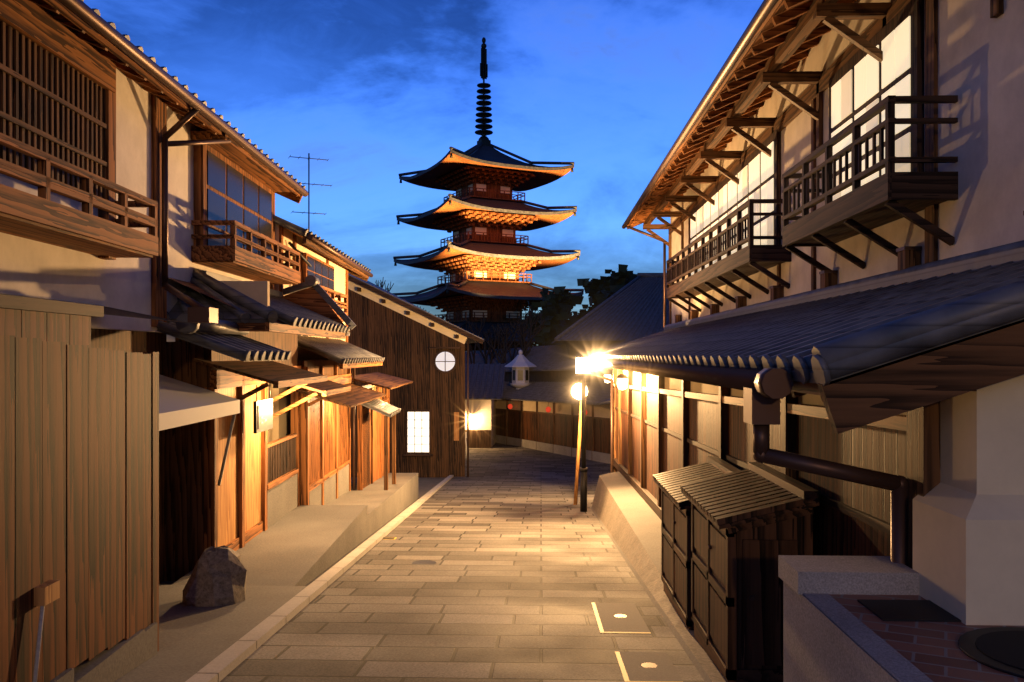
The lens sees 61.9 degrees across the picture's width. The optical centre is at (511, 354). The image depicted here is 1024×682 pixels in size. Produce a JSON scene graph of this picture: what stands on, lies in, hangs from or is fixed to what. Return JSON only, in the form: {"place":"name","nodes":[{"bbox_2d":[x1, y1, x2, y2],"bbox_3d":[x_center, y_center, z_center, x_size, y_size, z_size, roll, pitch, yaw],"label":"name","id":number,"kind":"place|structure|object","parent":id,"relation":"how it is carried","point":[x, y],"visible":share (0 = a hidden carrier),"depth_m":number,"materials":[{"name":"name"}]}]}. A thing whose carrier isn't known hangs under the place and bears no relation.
{"place":"outdoors","nodes":[
{"label":"outdoors","id":0,"kind":"place"},
{"bbox_2d":[159,443,592,680],"bbox_3d":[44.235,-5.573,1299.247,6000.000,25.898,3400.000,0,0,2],"label":"ground","id":1,"kind":"structure","parent":0,"point":[426,485],"depth_m":24.75,"materials":[{"name":"grey stone"}]},
{"bbox_2d":[0,293,185,681],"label":"plank fence","id":2,"kind":"object","parent":1,"relation":"on","point":[79,508],"visible":0.98,"depth_m":5.22,"materials":[{"name":"brown wood"}]},
{"bbox_2d":[0,0,355,582],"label":"house","id":3,"kind":"structure","parent":1,"relation":"on","point":[134,178],"depth_m":9.22,"materials":[{"name":"white paint"}]},
{"bbox_2d":[172,473,417,585],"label":"stone platforms","id":4,"kind":"object","parent":1,"relation":"on","point":[302,545],"visible":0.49,"depth_m":12.04,"materials":[{"name":"stone"}]},
{"bbox_2d":[272,215,412,504],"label":"house","id":5,"kind":"structure","parent":1,"relation":"on","point":[325,450],"depth_m":16.36,"materials":[{"name":"beige paint"}]},
{"bbox_2d":[288,153,331,231],"bbox_3d":[-4.081,-2.796,17.149,0.910,2.503,0.320,0,0,-23],"label":"tv antenna","id":6,"kind":"object","parent":5,"relation":"attached to","point":[308,158],"visible":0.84,"depth_m":17.15,"materials":[{"name":"black metal"}]},
{"bbox_2d":[375,277,446,319],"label":"bare tree","id":7,"kind":"object","parent":1,"relation":"on","point":[388,289],"visible":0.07,"depth_m":52.53,"materials":[{"name":"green plant"}]},
{"bbox_2d":[348,273,484,476],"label":"house","id":8,"kind":"structure","parent":1,"relation":"on","point":[423,350],"depth_m":33.13,"materials":[{"name":"brown wood"}]},
{"bbox_2d":[465,432,466,457],"bbox_3d":[-1.851,3.999,34.839,0.356,1.697,0.183,0,0,-43],"label":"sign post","id":9,"kind":"object","parent":1,"relation":"on","point":[466,443],"visible":0.35,"depth_m":34.83,"materials":[{"name":"brown wood"}]},
{"bbox_2d":[465,363,505,447],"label":"house","id":10,"kind":"structure","parent":1,"relation":"on","point":[486,384],"depth_m":47.12,"materials":[{"name":"white paint"}]},
{"bbox_2d":[392,37,583,351],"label":"pagoda","id":11,"kind":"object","parent":1,"relation":"on","point":[483,258],"visible":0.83,"depth_m":87.56,"materials":[{"name":"brown wood"}]},
{"bbox_2d":[465,316,513,363],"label":"bare tree","id":12,"kind":"object","parent":1,"relation":"on","point":[490,353],"visible":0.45,"depth_m":59.48,"materials":[{"name":"brown plant"}]},
{"bbox_2d":[485,306,545,363],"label":"bare tree","id":13,"kind":"object","parent":1,"relation":"on","point":[520,328],"visible":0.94,"depth_m":55.83,"materials":[{"name":"brown plant"}]},
{"bbox_2d":[505,350,535,388],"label":"tall stone lantern","id":14,"kind":"object","parent":1,"relation":"on","point":[520,364],"visible":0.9,"depth_m":49.60,"materials":[{"name":"grey stone"}]},
{"bbox_2d":[465,336,644,463],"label":"wall with lanterns","id":15,"kind":"structure","parent":1,"relation":"on","point":[541,412],"depth_m":45.61,"materials":[{"name":"wood"}]},
{"bbox_2d":[520,286,591,345],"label":"evergreen tree","id":16,"kind":"object","parent":1,"relation":"on","point":[557,304],"visible":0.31,"depth_m":69.11,"materials":[{"name":"green plant"}]},
{"bbox_2d":[571,383,587,504],"bbox_3d":[1.615,2.015,20.427,0.424,3.218,0.226,0,0,-29],"label":"leaning pole round sign","id":17,"kind":"object","parent":1,"relation":"on","point":[576,391],"visible":0.7,"depth_m":20.39,"materials":[{"name":"brown wood"}]},
{"bbox_2d":[574,348,593,511],"bbox_3d":[1.556,1.657,18.520,0.436,3.602,0.436,0,0,22],"label":"street lamp","id":18,"kind":"object","parent":1,"relation":"on","point":[583,356],"visible":0.94,"depth_m":18.47,"materials":[{"name":"black metal"}]},
{"bbox_2d":[556,264,636,343],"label":"evergreen tree","id":19,"kind":"object","parent":1,"relation":"on","point":[601,289],"visible":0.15,"depth_m":65.27,"materials":[{"name":"green plant"}]},
{"bbox_2d":[552,273,668,358],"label":"roof","id":20,"kind":"structure","parent":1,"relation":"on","point":[633,308],"depth_m":49.41,"materials":[{"name":"grey tile"}]},
{"bbox_2d":[588,472,726,681],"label":"curb","id":21,"kind":"structure","parent":1,"relation":"on","point":[628,518],"depth_m":11.70,"materials":[{"name":"concrete"}]},
{"bbox_2d":[653,456,818,681],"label":"cabinets","id":22,"kind":"object","parent":1,"relation":"on","point":[730,533],"visible":0.94,"depth_m":5.84,"materials":[{"name":"brown wood"}]},
{"bbox_2d":[591,0,1023,625],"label":"house","id":23,"kind":"structure","parent":1,"relation":"on","point":[835,190],"depth_m":6.80,"materials":[{"name":"paint"}]},
{"bbox_2d":[603,367,611,382],"bbox_3d":[2.469,0.473,21.863,0.240,0.533,0.771,0,0,2],"label":"lamp","id":24,"kind":"object","parent":23,"relation":"attached to","point":[607,374],"visible":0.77,"depth_m":22.06,"materials":[{"name":"white glass"}]},
{"bbox_2d":[616,370,627,389],"bbox_3d":[1.970,0.419,15.242,0.222,0.438,0.222,0,0,-21],"label":"eave lamp","id":25,"kind":"object","parent":23,"relation":"attached to","point":[622,382],"visible":0.94,"depth_m":15.17,"materials":[{"name":"white glass"}]},
{"bbox_2d":[778,555,1023,681],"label":"terrace","id":26,"kind":"structure","parent":1,"relation":"on","point":[863,619],"depth_m":3.69,"materials":[{"name":"concrete"}]},
{"bbox_2d":[84,0,763,344],"label":"sky","id":27,"kind":"structure","parent":0,"point":[379,90],"materials":[{"name":"blue"}]},
{"bbox_2d":[218,445,704,681],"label":"street paving","id":28,"kind":"structure","parent":0,"point":[516,545],"depth_m":8.71,"materials":[{"name":"grey stone"}]},
{"bbox_2d":[114,475,453,681],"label":"sidewalk","id":29,"kind":"structure","parent":28,"relation":"on","point":[200,644],"depth_m":7.26,"materials":[{"name":"concrete"}]},
{"bbox_2d":[182,545,246,606],"bbox_3d":[-2.892,2.168,8.305,0.615,0.603,0.642,0,0,2],"label":"rock","id":30,"kind":"object","parent":29,"relation":"on","point":[218,576],"visible":0.94,"depth_m":8.12,"materials":[{"name":"grey stone"}]},
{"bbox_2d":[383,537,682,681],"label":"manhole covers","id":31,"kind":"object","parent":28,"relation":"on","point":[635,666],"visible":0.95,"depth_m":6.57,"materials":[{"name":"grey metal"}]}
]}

